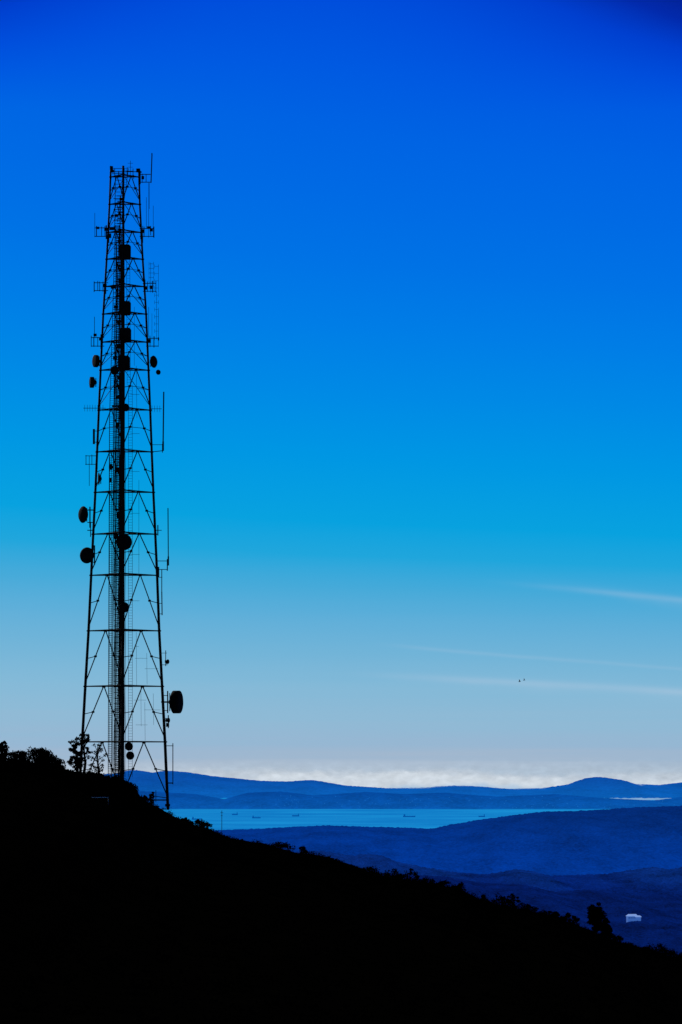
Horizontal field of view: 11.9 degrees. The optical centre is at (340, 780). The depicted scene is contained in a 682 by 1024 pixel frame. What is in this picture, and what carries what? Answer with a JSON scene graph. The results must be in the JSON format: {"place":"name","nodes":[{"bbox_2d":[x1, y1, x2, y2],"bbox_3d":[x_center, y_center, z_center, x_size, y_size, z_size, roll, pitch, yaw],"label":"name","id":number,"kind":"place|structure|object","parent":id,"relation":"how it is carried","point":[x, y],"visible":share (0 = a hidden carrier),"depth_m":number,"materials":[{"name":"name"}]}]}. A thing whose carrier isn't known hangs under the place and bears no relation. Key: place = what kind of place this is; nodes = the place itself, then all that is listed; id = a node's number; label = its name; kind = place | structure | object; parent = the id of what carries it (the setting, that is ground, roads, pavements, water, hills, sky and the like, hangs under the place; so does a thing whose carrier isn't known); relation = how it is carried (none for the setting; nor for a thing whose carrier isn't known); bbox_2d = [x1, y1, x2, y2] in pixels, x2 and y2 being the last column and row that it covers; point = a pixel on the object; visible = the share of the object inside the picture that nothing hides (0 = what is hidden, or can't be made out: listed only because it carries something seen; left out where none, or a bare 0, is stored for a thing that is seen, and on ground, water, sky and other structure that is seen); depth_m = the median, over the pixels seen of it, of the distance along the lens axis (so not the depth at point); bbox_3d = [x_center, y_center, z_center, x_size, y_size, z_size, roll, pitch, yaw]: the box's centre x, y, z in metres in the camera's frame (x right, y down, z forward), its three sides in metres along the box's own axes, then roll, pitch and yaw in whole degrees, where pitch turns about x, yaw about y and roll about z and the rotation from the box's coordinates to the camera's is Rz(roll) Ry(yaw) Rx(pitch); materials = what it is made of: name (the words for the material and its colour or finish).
{"place":"outdoors","nodes":[
{"label":"outdoors","id":0,"kind":"place"},
{"bbox_2d":[0,766,681,1023],"bbox_3d":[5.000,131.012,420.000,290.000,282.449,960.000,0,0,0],"label":"hillside ground","id":1,"kind":"structure","parent":0,"point":[396,938],"depth_m":274.39,"materials":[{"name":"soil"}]},
{"bbox_2d":[0,740,7,754],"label":"oak tree","id":2,"kind":"object","parent":1,"relation":"on","point":[3,743],"visible":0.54,"depth_m":371.97,"materials":[{"name":"black plant"}]},
{"bbox_2d":[0,746,143,807],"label":"oak thicket","id":3,"kind":"object","parent":1,"relation":"on","point":[42,759],"visible":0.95,"depth_m":366.89,"materials":[{"name":"black plant"}]},
{"bbox_2d":[67,737,83,771],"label":"oak tree","id":4,"kind":"object","parent":1,"relation":"on","point":[76,761],"visible":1,"depth_m":371.75,"materials":[{"name":"black plant"}]},
{"bbox_2d":[79,733,89,772],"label":"oak tree","id":5,"kind":"object","parent":1,"relation":"on","point":[84,747],"visible":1,"depth_m":372.86,"materials":[{"name":"black plant"}]},
{"bbox_2d":[89,743,107,774],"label":"oak tree","id":6,"kind":"object","parent":1,"relation":"on","point":[96,753],"visible":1,"depth_m":370.89,"materials":[{"name":"black plant"}]},
{"bbox_2d":[78,153,182,809],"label":"communications tower","id":7,"kind":"structure","parent":1,"relation":"on","point":[123,542],"depth_m":373.56,"materials":[{"name":"metal"}]},
{"bbox_2d":[148,792,154,803],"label":"bush","id":8,"kind":"object","parent":1,"relation":"on","point":[152,796],"visible":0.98,"depth_m":375.81,"materials":[{"name":"black plant"}]},
{"bbox_2d":[181,817,192,822],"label":"bush","id":9,"kind":"object","parent":1,"relation":"on","point":[187,820],"visible":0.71,"depth_m":375.10,"materials":[{"name":"black plant"}]},
{"bbox_2d":[191,819,212,827],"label":"bush","id":10,"kind":"object","parent":1,"relation":"on","point":[203,823],"visible":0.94,"depth_m":374.35,"materials":[{"name":"black plant"}]},
{"bbox_2d":[268,842,295,849],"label":"bush","id":11,"kind":"object","parent":1,"relation":"on","point":[285,845],"visible":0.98,"depth_m":374.76,"materials":[{"name":"black plant"}]},
{"bbox_2d":[299,846,307,853],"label":"bush","id":12,"kind":"object","parent":1,"relation":"on","point":[302,849],"visible":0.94,"depth_m":375.78,"materials":[{"name":"black plant"}]},
{"bbox_2d":[361,866,379,871],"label":"bush","id":13,"kind":"object","parent":1,"relation":"on","point":[370,869],"visible":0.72,"depth_m":375.50,"materials":[{"name":"black plant"}]},
{"bbox_2d":[382,868,404,877],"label":"bush","id":14,"kind":"object","parent":1,"relation":"on","point":[395,871],"visible":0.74,"depth_m":373.47,"materials":[{"name":"black plant"}]},
{"bbox_2d":[401,868,419,880],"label":"bush","id":15,"kind":"object","parent":1,"relation":"on","point":[406,874],"visible":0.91,"depth_m":372.96,"materials":[{"name":"black plant"}]},
{"bbox_2d":[418,876,434,883],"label":"bush","id":16,"kind":"object","parent":1,"relation":"on","point":[423,880],"visible":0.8,"depth_m":375.10,"materials":[{"name":"black plant"}]},
{"bbox_2d":[435,879,450,886],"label":"bush","id":17,"kind":"object","parent":1,"relation":"on","point":[444,882],"visible":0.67,"depth_m":375.45,"materials":[{"name":"black plant"}]},
{"bbox_2d":[447,882,465,890],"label":"bush","id":18,"kind":"object","parent":1,"relation":"on","point":[460,886],"visible":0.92,"depth_m":372.48,"materials":[{"name":"black plant"}]},
{"bbox_2d":[491,892,514,905],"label":"bush","id":19,"kind":"object","parent":1,"relation":"on","point":[503,900],"visible":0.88,"depth_m":374.21,"materials":[{"name":"black plant"}]},
{"bbox_2d":[506,893,519,907],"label":"bush","id":20,"kind":"object","parent":1,"relation":"on","point":[512,896],"visible":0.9,"depth_m":375.20,"materials":[{"name":"black plant"}]},
{"bbox_2d":[514,902,538,911],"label":"bush","id":21,"kind":"object","parent":1,"relation":"on","point":[528,906],"visible":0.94,"depth_m":373.46,"materials":[{"name":"black plant"}]},
{"bbox_2d":[538,909,559,917],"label":"bush","id":22,"kind":"object","parent":1,"relation":"on","point":[555,913],"visible":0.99,"depth_m":372.84,"materials":[{"name":"black plant"}]},
{"bbox_2d":[558,912,570,921],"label":"bush","id":23,"kind":"object","parent":1,"relation":"on","point":[566,917],"visible":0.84,"depth_m":372.89,"materials":[{"name":"black plant"}]},
{"bbox_2d":[569,915,579,925],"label":"bush","id":24,"kind":"object","parent":1,"relation":"on","point":[575,919],"visible":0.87,"depth_m":372.25,"materials":[{"name":"black plant"}]},
{"bbox_2d":[586,902,606,931],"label":"oak tree","id":25,"kind":"object","parent":1,"relation":"on","point":[596,916],"visible":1,"depth_m":373.31,"materials":[{"name":"black plant"}]},
{"bbox_2d":[599,917,612,936],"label":"oak tree","id":26,"kind":"object","parent":1,"relation":"on","point":[608,930],"visible":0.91,"depth_m":373.67,"materials":[{"name":"black plant"}]},
{"bbox_2d":[608,933,623,941],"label":"bush","id":27,"kind":"object","parent":1,"relation":"on","point":[614,938],"visible":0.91,"depth_m":374.52,"materials":[{"name":"black plant"}]},
{"bbox_2d":[644,943,669,954],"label":"bush","id":28,"kind":"object","parent":1,"relation":"on","point":[661,947],"visible":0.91,"depth_m":373.00,"materials":[{"name":"black plant"}]},
{"bbox_2d":[665,949,681,956],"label":"bush","id":29,"kind":"object","parent":1,"relation":"on","point":[673,953],"visible":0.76,"depth_m":373.48,"materials":[{"name":"black plant"}]},
{"bbox_2d":[0,0,681,768],"label":"sky","id":30,"kind":"structure","parent":0,"point":[418,354],"materials":[{"name":"blue"}]},
{"bbox_2d":[65,766,681,781],"bbox_3d":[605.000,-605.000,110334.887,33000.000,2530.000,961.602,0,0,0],"label":"fog bank","id":31,"kind":"structure","parent":0,"point":[546,771],"depth_m":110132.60,"materials":[{"name":"white"}]},
{"bbox_2d":[104,770,681,797],"bbox_3d":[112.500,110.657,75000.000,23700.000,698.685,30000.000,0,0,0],"label":"distant mountains","id":32,"kind":"structure","parent":0,"point":[226,787],"depth_m":66151.53,"materials":[{"name":"blue"}]},
{"bbox_2d":[164,798,653,829],"bbox_3d":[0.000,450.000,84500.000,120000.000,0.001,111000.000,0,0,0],"label":"bay water","id":33,"kind":"structure","parent":0,"point":[394,818],"depth_m":40713.18,"materials":[{"name":"blue liquid"}]},
{"bbox_2d":[138,791,681,808],"bbox_3d":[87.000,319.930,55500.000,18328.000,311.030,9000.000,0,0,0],"label":"shore hills","id":34,"kind":"structure","parent":0,"point":[267,800],"depth_m":53612.47,"materials":[{"name":"blue"}]},
{"bbox_2d":[214,805,681,875],"bbox_3d":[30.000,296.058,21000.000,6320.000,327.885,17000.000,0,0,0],"label":"coastal ridge","id":35,"kind":"structure","parent":0,"point":[593,842],"depth_m":16132.46,"materials":[{"name":"blue"}]},
{"bbox_2d":[250,771,681,787],"bbox_3d":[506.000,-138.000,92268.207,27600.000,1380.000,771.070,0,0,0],"label":"fog bank","id":36,"kind":"structure","parent":0,"point":[399,779],"depth_m":92089.17,"materials":[{"name":"white"}]},
{"bbox_2d":[296,851,681,896],"bbox_3d":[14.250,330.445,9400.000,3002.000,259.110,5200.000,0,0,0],"label":"valley hills","id":37,"kind":"structure","parent":0,"point":[657,880],"depth_m":8805.95,"materials":[{"name":"blue"}]},
{"bbox_2d":[391,784,668,799],"bbox_3d":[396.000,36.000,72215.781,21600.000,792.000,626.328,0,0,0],"label":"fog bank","id":38,"kind":"structure","parent":0,"point":[483,785],"depth_m":72027.24,"materials":[{"name":"white"}]},
{"bbox_2d":[380,873,681,954],"bbox_3d":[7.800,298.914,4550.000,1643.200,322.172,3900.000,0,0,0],"label":"foothills","id":39,"kind":"structure","parent":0,"point":[661,920],"depth_m":4510.77,"materials":[{"name":"blue"}]},
{"bbox_2d":[626,916,640,921],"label":"walls","id":40,"kind":"structure","parent":39,"relation":"on","point":[628,919],"depth_m":4110.01,"materials":[{"name":"white"}]}
]}

